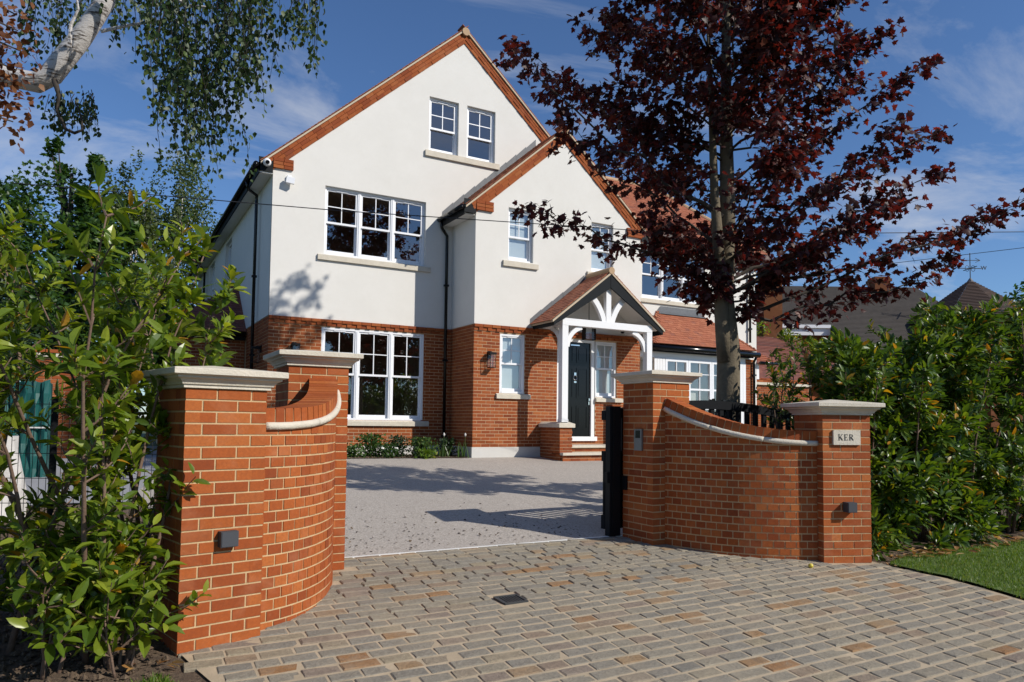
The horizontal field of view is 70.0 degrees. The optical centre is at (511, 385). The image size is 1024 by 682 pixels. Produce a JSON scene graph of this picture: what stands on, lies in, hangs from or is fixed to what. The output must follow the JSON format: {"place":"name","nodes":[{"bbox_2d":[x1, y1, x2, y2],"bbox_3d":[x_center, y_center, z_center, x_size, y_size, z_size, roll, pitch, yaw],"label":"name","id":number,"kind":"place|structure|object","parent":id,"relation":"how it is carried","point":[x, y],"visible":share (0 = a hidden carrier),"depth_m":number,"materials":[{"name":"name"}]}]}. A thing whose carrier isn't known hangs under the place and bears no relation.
{"place":"outdoors","nodes":[
{"label":"outdoors","id":0,"kind":"place"},
{"bbox_2d":[0,435,26,518],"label":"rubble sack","id":1,"kind":"object","parent":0,"point":[5,501],"visible":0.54,"depth_m":7.93,"materials":[{"name":"white plastic"}]},
{"bbox_2d":[25,446,156,504],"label":"side path","id":2,"kind":"structure","parent":0,"point":[148,459],"depth_m":10.62,"materials":[{"name":"grey concrete"}]},
{"bbox_2d":[4,380,52,477],"bbox_3d":[-7.361,0.672,11.132,0.579,1.529,0.749,2,-3,-29],"label":"tarpaulin stack","id":3,"kind":"object","parent":2,"relation":"on","point":[39,392],"visible":0.48,"depth_m":10.90,"materials":[{"name":"teal plastic"}]},
{"bbox_2d":[0,504,210,681],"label":"soil","id":4,"kind":"structure","parent":0,"point":[179,674],"depth_m":4.33,"materials":[{"name":"brown soil"}]},
{"bbox_2d":[0,0,49,154],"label":"beech tree","id":5,"kind":"object","parent":4,"relation":"on","point":[14,88],"visible":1,"depth_m":6.55,"materials":[{"name":"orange plant"}]},
{"bbox_2d":[0,219,75,456],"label":"laurel bush","id":6,"kind":"object","parent":4,"relation":"on","point":[8,260],"visible":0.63,"depth_m":5.57,"materials":[{"name":"green plant"}]},
{"bbox_2d":[4,512,131,679],"bbox_3d":[-2.584,1.199,4.146,0.625,0.952,0.874,1,-3,-6],"label":"laurel bush","id":7,"kind":"object","parent":4,"relation":"on","point":[48,595],"visible":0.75,"depth_m":3.99,"materials":[{"name":"green plant"}]},
{"bbox_2d":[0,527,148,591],"bbox_3d":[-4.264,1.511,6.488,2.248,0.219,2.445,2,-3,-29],"label":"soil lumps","id":8,"kind":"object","parent":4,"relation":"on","point":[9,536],"visible":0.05,"depth_m":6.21,"materials":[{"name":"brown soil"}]},
{"bbox_2d":[0,397,155,572],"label":"fence","id":9,"kind":"object","parent":4,"relation":"on","point":[53,447],"visible":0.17,"depth_m":5.91,"materials":[{"name":"metal"}]},
{"bbox_2d":[0,216,194,574],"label":"laurel bush","id":10,"kind":"object","parent":4,"relation":"on","point":[46,286],"visible":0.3,"depth_m":5.12,"materials":[{"name":"green plant"}]},
{"bbox_2d":[0,248,200,651],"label":"laurel bush","id":11,"kind":"object","parent":4,"relation":"on","point":[19,531],"visible":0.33,"depth_m":4.53,"materials":[{"name":"green plant"}]},
{"bbox_2d":[0,213,211,656],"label":"laurel bush","id":12,"kind":"object","parent":4,"relation":"on","point":[132,324],"visible":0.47,"depth_m":4.60,"materials":[{"name":"green plant"}]},
{"bbox_2d":[2,161,219,663],"bbox_3d":[-2.503,0.243,4.455,1.081,2.870,1.750,1,-3,-2],"label":"laurel bush","id":13,"kind":"object","parent":4,"relation":"on","point":[88,296],"visible":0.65,"depth_m":4.12,"materials":[{"name":"green plant"}]},
{"bbox_2d":[51,528,187,677],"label":"laurel bush","id":14,"kind":"object","parent":4,"relation":"on","point":[139,611],"visible":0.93,"depth_m":4.23,"materials":[{"name":"green plant"}]},
{"bbox_2d":[0,202,250,539],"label":"laurel bush","id":15,"kind":"object","parent":4,"relation":"on","point":[18,420],"visible":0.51,"depth_m":5.29,"materials":[{"name":"green plant"}]},
{"bbox_2d":[37,312,237,671],"bbox_3d":[-2.305,0.594,4.581,1.139,2.216,1.002,2,-3,-29],"label":"laurel bush","id":16,"kind":"object","parent":4,"relation":"on","point":[64,512],"visible":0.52,"depth_m":4.43,"materials":[{"name":"green plant"}]},
{"bbox_2d":[0,0,327,194],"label":"birch tree","id":17,"kind":"object","parent":4,"relation":"on","point":[65,56],"visible":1,"depth_m":7.22,"materials":[{"name":"green plant"}]},
{"bbox_2d":[123,672,178,681],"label":"verge grass","id":18,"kind":"structure","parent":0,"point":[159,677],"depth_m":4.11,"materials":[{"name":"green plant"}]},
{"bbox_2d":[138,457,622,556],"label":"driveway","id":19,"kind":"structure","parent":0,"point":[448,495],"depth_m":10.35,"materials":[{"name":"grey gravel"}]},
{"bbox_2d":[347,454,466,458],"bbox_3d":[-3.027,1.539,15.775,4.200,0.019,1.340,2,-3,-29],"label":"flower bed","id":20,"kind":"object","parent":19,"relation":"on","point":[429,457],"visible":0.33,"depth_m":16.03,"materials":[{"name":"brown soil"}]},
{"bbox_2d":[346,442,364,457],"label":"border plant","id":21,"kind":"object","parent":20,"relation":"on","point":[351,451],"visible":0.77,"depth_m":15.31,"materials":[{"name":"green plant"}]},
{"bbox_2d":[350,433,387,456],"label":"border plant","id":22,"kind":"object","parent":20,"relation":"on","point":[373,443],"visible":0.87,"depth_m":15.65,"materials":[{"name":"green plant"}]},
{"bbox_2d":[370,442,402,457],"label":"border plant","id":23,"kind":"object","parent":20,"relation":"on","point":[384,449],"visible":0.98,"depth_m":15.56,"materials":[{"name":"green plant"}]},
{"bbox_2d":[384,434,413,456],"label":"border plant","id":24,"kind":"object","parent":20,"relation":"on","point":[399,442],"visible":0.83,"depth_m":15.81,"materials":[{"name":"green plant"}]},
{"bbox_2d":[405,436,437,456],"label":"border plant","id":25,"kind":"object","parent":20,"relation":"on","point":[418,442],"visible":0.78,"depth_m":15.89,"materials":[{"name":"green plant"}]},
{"bbox_2d":[414,447,437,458],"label":"border plant","id":26,"kind":"object","parent":20,"relation":"on","point":[426,454],"visible":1,"depth_m":15.70,"materials":[{"name":"green plant"}]},
{"bbox_2d":[434,433,452,456],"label":"border plant","id":27,"kind":"object","parent":20,"relation":"on","point":[442,453],"visible":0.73,"depth_m":16.20,"materials":[{"name":"green plant"}]},
{"bbox_2d":[434,436,460,455],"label":"border plant","id":28,"kind":"object","parent":20,"relation":"on","point":[449,443],"visible":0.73,"depth_m":16.52,"materials":[{"name":"green plant"}]},
{"bbox_2d":[457,433,468,457],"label":"border plant","id":29,"kind":"object","parent":20,"relation":"on","point":[462,454],"visible":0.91,"depth_m":16.24,"materials":[{"name":"green plant"}]},
{"bbox_2d":[346,503,579,551],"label":"fallen leaves","id":30,"kind":"object","parent":19,"relation":"on","point":[458,532],"visible":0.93,"depth_m":8.38,"materials":[{"name":"brown plant"}]},
{"bbox_2d":[344,535,622,557],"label":"gate track","id":31,"kind":"structure","parent":19,"relation":"on","point":[472,547],"depth_m":7.49,"materials":[{"name":"metal"}]},
{"bbox_2d":[0,0,1023,417],"label":"sky","id":32,"kind":"structure","parent":0,"point":[980,86],"materials":[{"name":"blue"}]},
{"bbox_2d":[2,422,1023,599],"bbox_3d":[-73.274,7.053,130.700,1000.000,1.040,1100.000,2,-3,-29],"label":"ground","id":33,"kind":"structure","parent":0,"point":[929,573],"depth_m":7.16,"materials":[{"name":"green plant"}]},
{"bbox_2d":[0,252,38,411],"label":"shrub","id":34,"kind":"object","parent":33,"relation":"on","point":[5,296],"visible":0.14,"depth_m":11.41,"materials":[{"name":"green plant"}]},
{"bbox_2d":[30,349,92,457],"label":"garden wall","id":35,"kind":"structure","parent":33,"relation":"on","point":[65,435],"depth_m":13.80,"materials":[{"name":"brick"}]},
{"bbox_2d":[0,134,154,381],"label":"maple tree","id":36,"kind":"object","parent":33,"relation":"on","point":[83,211],"visible":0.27,"depth_m":23.83,"materials":[{"name":"green plant"}]},
{"bbox_2d":[0,215,158,433],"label":"shrub","id":37,"kind":"object","parent":33,"relation":"on","point":[32,297],"visible":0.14,"depth_m":15.70,"materials":[{"name":"green plant"}]},
{"bbox_2d":[72,236,175,431],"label":"shrub","id":38,"kind":"object","parent":33,"relation":"on","point":[160,359],"visible":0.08,"depth_m":19.56,"materials":[{"name":"green plant"}]},
{"bbox_2d":[100,146,179,432],"bbox_3d":[-12.833,-3.138,25.181,2.842,10.255,2.781,2,-3,-29],"label":"birch tree","id":39,"kind":"object","parent":33,"relation":"on","point":[146,216],"visible":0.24,"depth_m":25.12,"materials":[{"name":"green plant"}]},
{"bbox_2d":[133,137,222,336],"bbox_3d":[-13.930,-4.190,30.169,5.084,12.844,4.401,2,-3,-29],"label":"birch tree","id":40,"kind":"object","parent":33,"relation":"on","point":[179,212],"visible":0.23,"depth_m":29.95,"materials":[{"name":"green plant"}]},
{"bbox_2d":[142,366,288,656],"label":"gate pillar","id":41,"kind":"structure","parent":33,"relation":"on","point":[218,436],"depth_m":4.70,"materials":[{"name":"red brick"}]},
{"bbox_2d":[218,530,238,547],"bbox_3d":[-1.824,0.987,4.701,0.112,0.100,0.059,3,-4,-42],"label":"box lamp","id":42,"kind":"object","parent":41,"relation":"attached to","point":[228,538],"visible":1,"depth_m":4.68,"materials":[{"name":"grey metal"}]},
{"bbox_2d":[260,378,340,629],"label":"curved wall","id":43,"kind":"structure","parent":33,"relation":"on","point":[298,533],"depth_m":5.26,"materials":[{"name":"red brick"}]},
{"bbox_2d":[263,349,363,570],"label":"gate pillar","id":44,"kind":"structure","parent":33,"relation":"on","point":[301,367],"depth_m":6.48,"materials":[{"name":"red brick"}]},
{"bbox_2d":[156,25,771,460],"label":"house","id":45,"kind":"structure","parent":33,"relation":"on","point":[424,311],"depth_m":17.32,"materials":[{"name":"white paint"}]},
{"bbox_2d":[212,265,214,296],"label":"window","id":46,"kind":"structure","parent":45,"relation":"in","point":[214,265],"depth_m":24.69,"materials":[{"name":"white plastic"}]},
{"bbox_2d":[228,242,231,281],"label":"window","id":47,"kind":"structure","parent":45,"relation":"in","point":[230,246],"depth_m":21.52,"materials":[{"name":"glass"}]},
{"bbox_2d":[251,345,261,362],"bbox_3d":[-5.633,-0.697,16.090,0.205,0.387,0.170,2,-3,-29],"label":"wall lantern","id":48,"kind":"object","parent":45,"relation":"attached to","point":[259,348],"depth_m":16.05,"materials":[{"name":"black metal"}]},
{"bbox_2d":[263,158,270,165],"bbox_3d":[-5.199,-4.736,15.504,0.170,0.173,0.188,2,-3,-29],"label":"security camera","id":49,"kind":"object","parent":45,"relation":"attached to","point":[266,161],"visible":1,"depth_m":15.45,"materials":[{"name":"white paint"}]},
{"bbox_2d":[286,175,294,184],"bbox_3d":[-4.787,-4.439,15.770,0.186,0.205,0.163,2,-3,-22],"label":"floodlight","id":50,"kind":"object","parent":45,"relation":"attached to","point":[290,179],"visible":1,"depth_m":15.70,"materials":[{"name":"white plastic"}]},
{"bbox_2d":[291,342,299,349],"bbox_3d":[-4.649,-0.747,15.665,0.170,0.387,0.205,2,-3,-29],"label":"wall lantern","id":51,"kind":"object","parent":45,"relation":"attached to","point":[294,345],"depth_m":15.67,"materials":[{"name":"black metal"}]},
{"bbox_2d":[317,186,430,272],"bbox_3d":[-3.136,-3.564,16.814,2.670,1.674,0.225,2,-3,-29],"label":"window","id":52,"kind":"structure","parent":45,"relation":"in","point":[358,227],"depth_m":16.80,"materials":[{"name":"white plastic"}]},
{"bbox_2d":[321,327,428,425],"bbox_3d":[-3.153,-0.166,16.628,2.690,2.163,0.167,2,-3,-29],"label":"window","id":53,"kind":"structure","parent":45,"relation":"in","point":[354,419],"depth_m":16.77,"materials":[{"name":"white plastic"}]},
{"bbox_2d":[429,98,457,154],"bbox_3d":[-1.701,-6.269,17.804,0.768,1.327,0.112,2,-3,-29],"label":"window","id":54,"kind":"structure","parent":45,"relation":"in","point":[455,112],"depth_m":17.86,"materials":[{"name":"white plastic"}]},
{"bbox_2d":[467,107,493,162],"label":"window","id":55,"kind":"structure","parent":45,"relation":"in","point":[491,142],"depth_m":18.36,"materials":[{"name":"white plastic"}]},
{"bbox_2d":[487,351,496,367],"bbox_3d":[-0.469,-0.592,16.543,0.170,0.387,0.205,2,-3,-29],"label":"wall lantern","id":56,"kind":"object","parent":45,"relation":"attached to","point":[489,353],"depth_m":16.50,"materials":[{"name":"black metal"}]},
{"bbox_2d":[496,334,530,398],"bbox_3d":[0.011,-0.436,16.966,0.902,1.497,0.184,2,-3,-29],"label":"window","id":57,"kind":"structure","parent":45,"relation":"in","point":[511,377],"depth_m":17.02,"materials":[{"name":"white plastic"}]},
{"bbox_2d":[12,182,1023,234],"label":"overhead cable","id":58,"kind":"object","parent":45,"relation":"attached to","point":[372,212],"visible":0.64,"depth_m":12.69,"materials":[{"name":"black rubber"}]},
{"bbox_2d":[503,208,538,269],"bbox_3d":[0.170,-3.448,17.212,0.944,1.392,0.239,2,-3,-29],"label":"window","id":59,"kind":"structure","parent":45,"relation":"in","point":[519,236],"depth_m":17.30,"materials":[{"name":"white plastic"}]},
{"bbox_2d":[568,342,589,435],"bbox_3d":[1.522,0.090,17.826,0.930,2.295,0.100,2,-3,-29],"label":"door","id":60,"kind":"structure","parent":45,"relation":"in","point":[578,353],"depth_m":17.89,"materials":[{"name":"black metal"}]},
{"bbox_2d":[582,327,595,340],"bbox_3d":[1.841,-1.707,17.454,0.300,1.250,0.160,2,-3,-29],"label":"porch lantern","id":61,"kind":"object","parent":45,"relation":"hanging from","point":[593,334],"visible":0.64,"depth_m":17.41,"materials":[{"name":"black metal"}]},
{"bbox_2d":[587,223,617,276],"bbox_3d":[2.227,-3.364,18.361,0.940,1.392,0.239,2,-3,-29],"label":"window","id":62,"kind":"structure","parent":45,"relation":"in","point":[596,265],"depth_m":18.45,"materials":[{"name":"white plastic"}]},
{"bbox_2d":[595,341,622,402],"bbox_3d":[2.400,-0.331,18.308,0.828,1.502,0.199,2,-3,-29],"label":"window","id":63,"kind":"structure","parent":45,"relation":"in","point":[605,352],"depth_m":18.35,"materials":[{"name":"white plastic"}]},
{"bbox_2d":[640,257,708,309],"bbox_3d":[4.654,-3.069,21.156,2.720,1.537,0.225,2,-3,-29],"label":"window","id":64,"kind":"structure","parent":45,"relation":"in","point":[660,286],"depth_m":20.97,"materials":[{"name":"white plastic"}]},
{"bbox_2d":[665,358,687,371],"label":"window","id":65,"kind":"structure","parent":45,"relation":"in","point":[667,360],"depth_m":19.88,"materials":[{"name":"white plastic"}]},
{"bbox_2d":[688,360,711,411],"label":"window","id":66,"kind":"structure","parent":45,"relation":"in","point":[699,362],"depth_m":20.32,"materials":[{"name":"white plastic"}]},
{"bbox_2d":[712,361,716,409],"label":"window","id":67,"kind":"structure","parent":45,"relation":"in","point":[713,363],"depth_m":20.49,"materials":[{"name":"white plastic"}]},
{"bbox_2d":[756,351,779,378],"bbox_3d":[7.869,-0.652,22.970,0.830,0.953,0.690,2,-3,-29],"label":"side canopy","id":68,"kind":"object","parent":45,"relation":"attached to","point":[762,359],"visible":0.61,"depth_m":22.73,"materials":[{"name":"red tile"}]},
{"bbox_2d":[783,247,1023,276],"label":"overhead cable","id":69,"kind":"object","parent":45,"relation":"attached to","point":[934,258],"visible":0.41,"depth_m":20.71,"materials":[{"name":"black rubber"}]},
{"bbox_2d":[611,370,701,544],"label":"gate pillar","id":70,"kind":"structure","parent":33,"relation":"on","point":[646,393],"depth_m":8.15,"materials":[{"name":"red brick"}]},
{"bbox_2d":[634,429,642,450],"bbox_3d":[1.422,0.611,8.220,0.024,0.240,0.130,2,-3,-29],"label":"intercom","id":71,"kind":"object","parent":70,"relation":"attached to","point":[638,439],"visible":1,"depth_m":8.20,"materials":[{"name":"grey metal"}]},
{"bbox_2d":[635,430,639,437],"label":"camera window","id":72,"kind":"structure","parent":71,"relation":"in","point":[637,432],"depth_m":8.22,"materials":[{"name":"black glass"}]},
{"bbox_2d":[663,398,818,559],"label":"curved wall","id":73,"kind":"structure","parent":33,"relation":"on","point":[738,489],"depth_m":7.58,"materials":[{"name":"red brick"}]},
{"bbox_2d":[757,378,810,429],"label":"boundary wall","id":74,"kind":"structure","parent":33,"relation":"on","point":[761,382],"depth_m":23.73,"materials":[{"name":"brick"}]},
{"bbox_2d":[756,321,831,355],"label":"shrub","id":75,"kind":"object","parent":33,"relation":"on","point":[811,347],"visible":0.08,"depth_m":29.61,"materials":[{"name":"green plant"}]},
{"bbox_2d":[756,336,863,400],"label":"garage","id":76,"kind":"structure","parent":33,"relation":"on","point":[764,345],"depth_m":28.45,"materials":[{"name":"brick"}]},
{"bbox_2d":[780,399,884,562],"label":"gate pillar","id":77,"kind":"structure","parent":33,"relation":"on","point":[843,473],"depth_m":7.41,"materials":[{"name":"red brick"}]},
{"bbox_2d":[832,430,860,444],"bbox_3d":[3.398,0.528,7.426,0.300,0.150,0.033,1,-3,-9],"label":"name plate","id":78,"kind":"object","parent":77,"relation":"attached to","point":[846,437],"visible":1,"depth_m":7.41,"materials":[{"name":"stone"}]},
{"bbox_2d":[843,502,856,512],"bbox_3d":[3.405,1.226,7.355,0.100,0.100,0.089,1,-3,-9],"label":"box lamp","id":79,"kind":"object","parent":77,"relation":"attached to","point":[849,507],"visible":1,"depth_m":7.32,"materials":[{"name":"grey metal"}]},
{"bbox_2d":[756,272,937,415],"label":"neighbour house","id":80,"kind":"structure","parent":33,"relation":"on","point":[894,316],"depth_m":34.80,"materials":[{"name":"tile"}]},
{"bbox_2d":[913,278,1023,435],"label":"turret roof","id":81,"kind":"structure","parent":33,"relation":"on","point":[973,294],"depth_m":32.79,"materials":[{"name":"brown tile"}]},
{"bbox_2d":[957,253,986,277],"bbox_3d":[21.428,-5.537,34.031,1.042,1.270,0.900,3,-4,-41],"label":"weather vane","id":82,"kind":"object","parent":81,"relation":"on","point":[971,267],"visible":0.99,"depth_m":34.02,"materials":[{"name":"metal"}]},
{"bbox_2d":[1003,281,1023,303],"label":"street tree","id":83,"kind":"object","parent":33,"relation":"on","point":[1015,297],"visible":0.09,"depth_m":37.25,"materials":[{"name":"green plant"}]},
{"bbox_2d":[178,536,1023,681],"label":"sett paving","id":84,"kind":"structure","parent":0,"point":[614,609],"depth_m":5.40,"materials":[{"name":"stone"}]},
{"bbox_2d":[122,562,896,671],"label":"fallen leaves","id":85,"kind":"object","parent":84,"relation":"on","point":[129,666],"visible":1,"depth_m":4.29,"materials":[{"name":"brown plant"}]},
{"bbox_2d":[493,594,528,604],"bbox_3d":[-0.009,1.722,5.802,0.220,0.072,0.200,2,-3,-29],"label":"drain cover","id":86,"kind":"object","parent":84,"relation":"on","point":[509,599],"visible":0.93,"depth_m":5.80,"materials":[{"name":"metal"}]},
{"bbox_2d":[605,406,627,536],"bbox_3d":[1.188,0.984,8.414,0.213,1.490,0.185,2,-3,-29],"label":"gate post","id":87,"kind":"object","parent":84,"relation":"on","point":[616,482],"visible":1,"depth_m":8.42,"materials":[{"name":"black metal"}]},
{"bbox_2d":[601,400,792,528],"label":"sliding gate","id":88,"kind":"structure","parent":87,"relation":"attached to","point":[738,408],"depth_m":9.49,"materials":[{"name":"black metal"}]},
{"bbox_2d":[871,503,1023,570],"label":"soil","id":89,"kind":"structure","parent":0,"point":[909,552],"depth_m":8.46,"materials":[{"name":"brown soil"}]},
{"bbox_2d":[708,398,736,420],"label":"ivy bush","id":90,"kind":"object","parent":89,"relation":"on","point":[725,411],"visible":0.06,"depth_m":9.66,"materials":[{"name":"green plant"}]},
{"bbox_2d":[491,0,1023,418],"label":"maple tree","id":91,"kind":"object","parent":89,"relation":"on","point":[769,32],"visible":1,"depth_m":10.18,"materials":[{"name":"red plant"}]},
{"bbox_2d":[751,330,814,429],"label":"laurel bush","id":92,"kind":"object","parent":89,"relation":"on","point":[774,393],"visible":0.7,"depth_m":9.98,"materials":[{"name":"green plant"}]},
{"bbox_2d":[768,334,897,429],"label":"laurel bush","id":93,"kind":"object","parent":89,"relation":"on","point":[814,371],"visible":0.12,"depth_m":9.08,"materials":[{"name":"green plant"}]},
{"bbox_2d":[813,325,931,560],"bbox_3d":[3.998,0.624,8.230,1.526,2.606,1.389,2,-3,-29],"label":"laurel bush","id":94,"kind":"object","parent":89,"relation":"on","point":[842,355],"visible":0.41,"depth_m":7.99,"materials":[{"name":"green plant"}]},
{"bbox_2d":[851,334,916,478],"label":"laurel bush","id":95,"kind":"object","parent":89,"relation":"on","point":[886,445],"depth_m":9.31,"materials":[{"name":"green plant"}]},
{"bbox_2d":[828,331,964,552],"bbox_3d":[4.351,0.666,8.334,1.387,2.609,1.432,0,-3,18],"label":"laurel bush","id":96,"kind":"object","parent":89,"relation":"on","point":[927,478],"visible":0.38,"depth_m":8.07,"materials":[{"name":"green plant"}]},
{"bbox_2d":[873,324,991,550],"bbox_3d":[4.872,0.627,8.682,1.391,2.701,1.270,2,-3,-29],"label":"laurel bush","id":97,"kind":"object","parent":89,"relation":"on","point":[946,424],"visible":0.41,"depth_m":8.45,"materials":[{"name":"green plant"}]},
{"bbox_2d":[882,292,982,526],"bbox_3d":[5.738,0.419,10.014,1.352,3.401,1.397,-1,-3,24],"label":"laurel bush","id":98,"kind":"object","parent":89,"relation":"on","point":[926,312],"visible":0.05,"depth_m":10.03,"materials":[{"name":"green plant"}]},
{"bbox_2d":[865,298,1023,539],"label":"laurel bush","id":99,"kind":"object","parent":89,"relation":"on","point":[991,320],"visible":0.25,"depth_m":9.09,"materials":[{"name":"green plant"}]},
{"bbox_2d":[875,534,1023,557],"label":"fallen leaves","id":100,"kind":"object","parent":89,"relation":"on","point":[1018,537],"visible":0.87,"depth_m":7.96,"materials":[{"name":"brown plant"}]},
{"bbox_2d":[892,309,1019,544],"bbox_3d":[5.455,0.560,8.976,1.419,2.976,1.299,0,-3,11],"label":"laurel bush","id":101,"kind":"object","parent":89,"relation":"on","point":[971,381],"visible":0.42,"depth_m":8.72,"materials":[{"name":"green plant"}]},
{"bbox_2d":[922,287,1023,532],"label":"laurel bush","id":102,"kind":"object","parent":89,"relation":"on","point":[1013,523],"visible":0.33,"depth_m":9.38,"materials":[{"name":"green plant"}]},
{"bbox_2d":[979,301,1023,529],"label":"laurel bush","id":103,"kind":"object","parent":89,"relation":"on","point":[1014,309],"visible":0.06,"depth_m":10.00,"materials":[{"name":"green plant"}]},
{"bbox_2d":[890,538,1023,598],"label":"lawn","id":104,"kind":"structure","parent":0,"point":[951,575],"depth_m":7.34,"materials":[{"name":"green plant"}]}
]}

